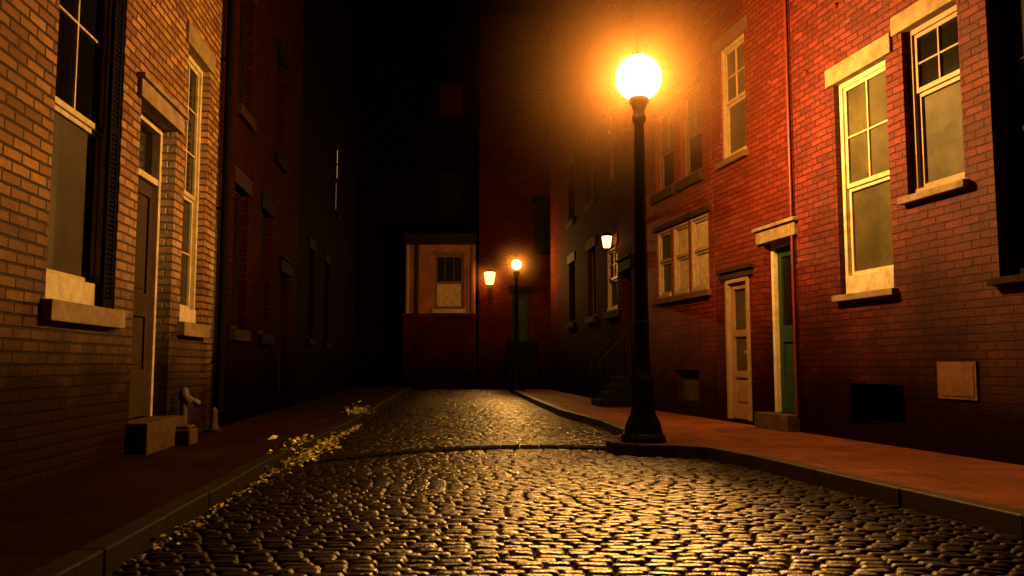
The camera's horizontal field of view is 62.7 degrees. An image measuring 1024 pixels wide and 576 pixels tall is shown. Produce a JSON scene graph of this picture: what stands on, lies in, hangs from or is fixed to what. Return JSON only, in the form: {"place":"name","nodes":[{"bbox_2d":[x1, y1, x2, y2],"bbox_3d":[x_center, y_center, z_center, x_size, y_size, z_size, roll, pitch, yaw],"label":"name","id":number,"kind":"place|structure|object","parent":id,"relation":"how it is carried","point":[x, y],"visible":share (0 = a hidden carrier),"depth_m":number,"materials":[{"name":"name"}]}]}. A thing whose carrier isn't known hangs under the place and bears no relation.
{"place":"outdoors","nodes":[
{"label":"outdoors","id":0,"kind":"place"},
{"bbox_2d":[0,387,406,575],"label":"pavement","id":1,"kind":"structure","parent":0,"point":[43,522],"depth_m":6.21,"materials":[{"name":"red brick"}]},
{"bbox_2d":[175,424,197,445],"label":"mounting block","id":2,"kind":"structure","parent":1,"relation":"on","point":[186,434],"depth_m":9.10,"materials":[{"name":"stone"}]},
{"bbox_2d":[206,407,221,432],"bbox_3d":[-3.880,1.718,10.940,0.200,0.330,0.200,0,-5,0],"label":"guard post","id":3,"kind":"object","parent":1,"relation":"on","point":[213,427],"visible":0.98,"depth_m":10.90,"materials":[{"name":"stone"}]},
{"bbox_2d":[353,0,479,388],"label":"brick house","id":4,"kind":"structure","parent":0,"point":[418,118],"depth_m":35.89,"materials":[{"name":"black brick"}]},
{"bbox_2d":[436,165,465,215],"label":"window","id":5,"kind":"structure","parent":4,"relation":"in","point":[450,176],"depth_m":35.87,"materials":[{"name":"black glass"}]},
{"bbox_2d":[437,78,465,123],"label":"window","id":6,"kind":"structure","parent":4,"relation":"in","point":[451,89],"depth_m":36.22,"materials":[{"name":"black paint"}]},
{"bbox_2d":[479,0,550,389],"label":"brick house","id":7,"kind":"structure","parent":0,"point":[514,169],"depth_m":34.62,"materials":[{"name":"red brick"}]},
{"bbox_2d":[484,267,495,287],"bbox_3d":[-0.900,-0.441,33.877,0.532,0.823,0.461,0,-5,0],"label":"wall lantern","id":8,"kind":"object","parent":7,"relation":"attached to","point":[489,270],"depth_m":33.85,"materials":[{"name":"black metal"}]},
{"bbox_2d":[508,285,532,340],"bbox_3d":[0.350,1.038,34.170,1.040,2.290,0.230,0,-5,0],"label":"door","id":9,"kind":"structure","parent":7,"relation":"in","point":[523,290],"depth_m":34.18,"materials":[{"name":"green paint"}]},
{"bbox_2d":[531,197,550,254],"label":"window","id":10,"kind":"structure","parent":7,"relation":"in","point":[541,205],"depth_m":34.62,"materials":[{"name":"black glass"}]},
{"bbox_2d":[88,389,1023,575],"bbox_3d":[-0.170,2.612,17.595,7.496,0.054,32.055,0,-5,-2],"label":"road","id":11,"kind":"structure","parent":0,"point":[468,417],"depth_m":5.49,"materials":[{"name":"stone"}]},
{"bbox_2d":[24,386,411,575],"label":"kerb","id":12,"kind":"structure","parent":11,"relation":"on","point":[106,554],"depth_m":4.98,"materials":[{"name":"stone"}]},
{"bbox_2d":[117,401,373,571],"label":"fallen leaves","id":13,"kind":"object","parent":11,"relation":"on","point":[307,455],"visible":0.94,"depth_m":8.54,"materials":[{"name":"yellow plant"}]},
{"bbox_2d":[281,445,605,467],"bbox_3d":[-0.781,1.855,9.357,4.237,0.051,1.110,3,-6,-26],"label":"paving band","id":14,"kind":"object","parent":11,"relation":"on","point":[429,450],"visible":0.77,"depth_m":9.74,"materials":[{"name":"stone"}]},
{"bbox_2d":[511,390,1023,539],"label":"kerb","id":15,"kind":"structure","parent":11,"relation":"on","point":[997,518],"depth_m":6.78,"materials":[{"name":"stone"}]},
{"bbox_2d":[509,258,523,390],"bbox_3d":[0.150,1.214,28.507,0.520,4.520,0.520,0,-5,0],"label":"street lamp","id":16,"kind":"object","parent":15,"relation":"on","point":[516,383],"visible":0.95,"depth_m":28.38,"materials":[{"name":"black metal"}]},
{"bbox_2d":[519,389,1023,509],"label":"pavement","id":17,"kind":"structure","parent":0,"point":[994,482],"depth_m":8.20,"materials":[{"name":"red brick"}]},
{"bbox_2d":[621,51,665,443],"bbox_3d":[1.500,-0.530,9.788,0.538,4.620,0.538,0,-5,0],"label":"street lamp","id":18,"kind":"object","parent":17,"relation":"on","point":[643,424],"visible":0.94,"depth_m":9.65,"materials":[{"name":"black metal"}]},
{"label":"ground","id":19,"kind":"structure","parent":0,"visible":0},
{"bbox_2d":[0,0,235,491],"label":"brick house","id":20,"kind":"structure","parent":19,"relation":"on","point":[110,121],"depth_m":7.83,"materials":[{"name":"brown brick"}]},
{"bbox_2d":[40,0,125,328],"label":"window","id":21,"kind":"structure","parent":20,"relation":"in","point":[88,92],"depth_m":7.54,"materials":[{"name":"beige paint"}]},
{"bbox_2d":[129,71,188,417],"bbox_3d":[-3.911,-0.358,8.970,0.370,3.490,1.525,0,-5,-5],"label":"door","id":22,"kind":"structure","parent":20,"relation":"in","point":[156,103],"depth_m":9.31,"materials":[{"name":"brown paint"}]},
{"bbox_2d":[179,387,200,423],"bbox_3d":[-3.732,1.443,9.629,0.238,0.621,0.322,0,-5,0],"label":"standpipe","id":23,"kind":"object","parent":20,"relation":"attached to","point":[187,400],"visible":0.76,"depth_m":9.60,"materials":[{"name":"grey metal"}]},
{"bbox_2d":[177,21,215,337],"bbox_3d":[-4.009,-1.275,10.492,0.285,3.770,1.224,0,-5,-5],"label":"window","id":24,"kind":"structure","parent":20,"relation":"in","point":[201,59],"depth_m":10.76,"materials":[{"name":"beige paint"}]},
{"bbox_2d":[212,0,303,426],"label":"brick house","id":25,"kind":"structure","parent":19,"relation":"on","point":[261,322],"depth_m":14.64,"materials":[{"name":"brick"}]},
{"bbox_2d":[229,165,252,341],"bbox_3d":[-4.258,-0.486,12.940,0.305,2.600,1.164,0,-5,-5],"label":"window","id":26,"kind":"structure","parent":25,"relation":"in","point":[243,185],"depth_m":13.26,"materials":[{"name":"brown paint"}]},
{"bbox_2d":[236,0,257,131],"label":"window","id":27,"kind":"structure","parent":25,"relation":"in","point":[241,110],"depth_m":13.57,"materials":[{"name":"brown paint"}]},
{"bbox_2d":[258,192,274,344],"bbox_3d":[-4.448,-0.306,14.932,0.305,2.600,1.164,0,-5,-5],"label":"window","id":28,"kind":"structure","parent":25,"relation":"in","point":[268,207],"depth_m":15.25,"materials":[{"name":"brown paint"}]},
{"bbox_2d":[274,35,288,173],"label":"window","id":29,"kind":"structure","parent":25,"relation":"in","point":[282,57],"depth_m":16.54,"materials":[{"name":"brown paint"}]},
{"bbox_2d":[277,256,294,393],"bbox_3d":[-4.650,0.771,16.791,0.350,2.690,1.345,0,-5,-5],"label":"door","id":30,"kind":"structure","parent":25,"relation":"in","point":[285,265],"depth_m":17.15,"materials":[{"name":"brown paint"}]},
{"bbox_2d":[295,0,366,403],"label":"brick house","id":31,"kind":"structure","parent":19,"relation":"on","point":[334,32],"depth_m":23.82,"materials":[{"name":"brown brick"}]},
{"bbox_2d":[307,236,316,345],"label":"window","id":32,"kind":"structure","parent":31,"relation":"in","point":[312,245],"depth_m":20.65,"materials":[{"name":"brown paint"}]},
{"bbox_2d":[323,252,330,347],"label":"window","id":33,"kind":"structure","parent":31,"relation":"in","point":[327,260],"depth_m":23.41,"materials":[{"name":"brown paint"}]},
{"bbox_2d":[335,132,341,221],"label":"window","id":34,"kind":"structure","parent":31,"relation":"in","point":[339,144],"depth_m":26.38,"materials":[{"name":"brown paint"}]},
{"bbox_2d":[402,232,476,389],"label":"stucco house","id":35,"kind":"structure","parent":19,"relation":"on","point":[439,315],"depth_m":33.95,"materials":[{"name":"red brick"}]},
{"bbox_2d":[431,252,466,312],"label":"window","id":36,"kind":"structure","parent":35,"relation":"in","point":[449,266],"depth_m":34.27,"materials":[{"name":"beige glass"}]},
{"bbox_2d":[541,0,634,406],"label":"brick house","id":37,"kind":"structure","parent":19,"relation":"on","point":[592,84],"depth_m":21.97,"materials":[{"name":"brown brick"}]},
{"bbox_2d":[566,149,574,229],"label":"window","id":38,"kind":"structure","parent":37,"relation":"in","point":[570,160],"depth_m":25.36,"materials":[{"name":"grey glass"}]},
{"bbox_2d":[566,251,575,328],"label":"window","id":39,"kind":"structure","parent":37,"relation":"in","point":[571,259],"depth_m":25.17,"materials":[{"name":"brown paint"}]},
{"bbox_2d":[584,119,594,211],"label":"window","id":40,"kind":"structure","parent":37,"relation":"in","point":[589,134],"depth_m":22.44,"materials":[{"name":"grey glass"}]},
{"bbox_2d":[585,235,596,323],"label":"window","id":41,"kind":"structure","parent":37,"relation":"in","point":[591,243],"depth_m":22.18,"materials":[{"name":"grey glass"}]},
{"bbox_2d":[601,232,616,252],"bbox_3d":[2.183,-1.035,19.020,0.361,0.490,0.259,3,-6,-28],"label":"wall lantern","id":42,"kind":"object","parent":37,"relation":"attached to","point":[606,234],"depth_m":18.96,"materials":[{"name":"black metal"}]},
{"bbox_2d":[602,88,616,194],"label":"window","id":43,"kind":"structure","parent":37,"relation":"in","point":[608,109],"depth_m":20.03,"materials":[{"name":"grey glass"}]},
{"bbox_2d":[603,232,618,319],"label":"window","id":44,"kind":"structure","parent":37,"relation":"in","point":[612,289],"depth_m":19.61,"materials":[{"name":"beige paint"}]},
{"bbox_2d":[615,253,632,375],"bbox_3d":[2.531,0.602,17.978,0.350,2.540,1.244,1,-5,-6],"label":"door","id":45,"kind":"structure","parent":37,"relation":"in","point":[624,264],"depth_m":18.31,"materials":[{"name":"brown paint"}]},
{"bbox_2d":[633,0,717,419],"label":"brick house","id":46,"kind":"structure","parent":19,"relation":"on","point":[672,64],"depth_m":15.02,"materials":[{"name":"red brick"}]},
{"bbox_2d":[652,222,671,304],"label":"window","id":47,"kind":"structure","parent":46,"relation":"in","point":[663,232],"depth_m":15.79,"materials":[{"name":"beige paint"}]},
{"bbox_2d":[650,85,675,204],"bbox_3d":[2.892,-2.641,15.761,0.255,2.000,1.178,1,-5,-11],"label":"window","id":48,"kind":"structure","parent":46,"relation":"in","point":[662,107],"depth_m":15.90,"materials":[{"name":"grey glass"}]},
{"bbox_2d":[667,213,688,302],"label":"window","id":49,"kind":"structure","parent":46,"relation":"in","point":[680,225],"depth_m":15.01,"materials":[{"name":"beige paint"}]},
{"bbox_2d":[677,370,698,406],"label":"window","id":50,"kind":"structure","parent":46,"relation":"in","point":[688,380],"depth_m":14.69,"materials":[{"name":"black glass"}]},
{"bbox_2d":[674,61,703,191],"bbox_3d":[3.132,-2.749,14.566,0.255,2.000,1.178,1,-5,-11],"label":"window","id":51,"kind":"structure","parent":46,"relation":"in","point":[688,87],"depth_m":14.68,"materials":[{"name":"grey glass"}]},
{"bbox_2d":[685,204,711,298],"bbox_3d":[3.164,-0.586,14.105,0.215,1.490,1.015,1,-5,-11],"label":"window","id":52,"kind":"structure","parent":46,"relation":"in","point":[699,217],"depth_m":14.20,"materials":[{"name":"beige paint"}]},
{"bbox_2d":[709,0,801,431],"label":"brick house","id":53,"kind":"structure","parent":19,"relation":"on","point":[755,218],"depth_m":12.20,"materials":[{"name":"red brick"}]},
{"bbox_2d":[713,14,748,170],"bbox_3d":[3.437,-2.975,13.003,0.235,2.130,1.127,1,-5,-11],"label":"window","id":54,"kind":"structure","parent":53,"relation":"in","point":[730,44],"depth_m":13.11,"materials":[{"name":"beige paint"}]},
{"bbox_2d":[716,264,753,421],"bbox_3d":[3.426,0.831,12.630,0.210,2.280,1.095,1,-5,-11],"label":"door","id":55,"kind":"structure","parent":53,"relation":"in","point":[737,296],"depth_m":12.73,"materials":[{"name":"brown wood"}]},
{"bbox_2d":[751,216,798,412],"bbox_3d":[3.722,0.406,11.474,0.330,2.600,1.135,1,-5,-11],"label":"door","id":56,"kind":"structure","parent":53,"relation":"in","point":[777,234],"depth_m":11.69,"materials":[{"name":"green paint"}]},
{"bbox_2d":[789,0,1023,464],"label":"brick house","id":57,"kind":"structure","parent":19,"relation":"on","point":[908,127],"depth_m":8.88,"materials":[{"name":"red brick"}]},
{"bbox_2d":[825,32,898,301],"bbox_3d":[4.081,-1.312,9.697,0.265,2.880,1.259,1,-5,-11],"label":"window","id":58,"kind":"structure","parent":57,"relation":"in","point":[860,78],"depth_m":9.78,"materials":[{"name":"beige paint"}]},
{"bbox_2d":[869,384,905,427],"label":"window","id":59,"kind":"structure","parent":57,"relation":"in","point":[886,401],"depth_m":9.60,"materials":[{"name":"black glass"}]},
{"bbox_2d":[890,0,970,204],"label":"window","id":60,"kind":"structure","parent":57,"relation":"in","point":[931,26],"depth_m":8.68,"materials":[{"name":"beige paint"}]},
{"bbox_2d":[986,0,1023,285],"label":"window","id":61,"kind":"structure","parent":57,"relation":"in","point":[1011,12],"depth_m":7.69,"materials":[{"name":"brown paint"}]}
]}

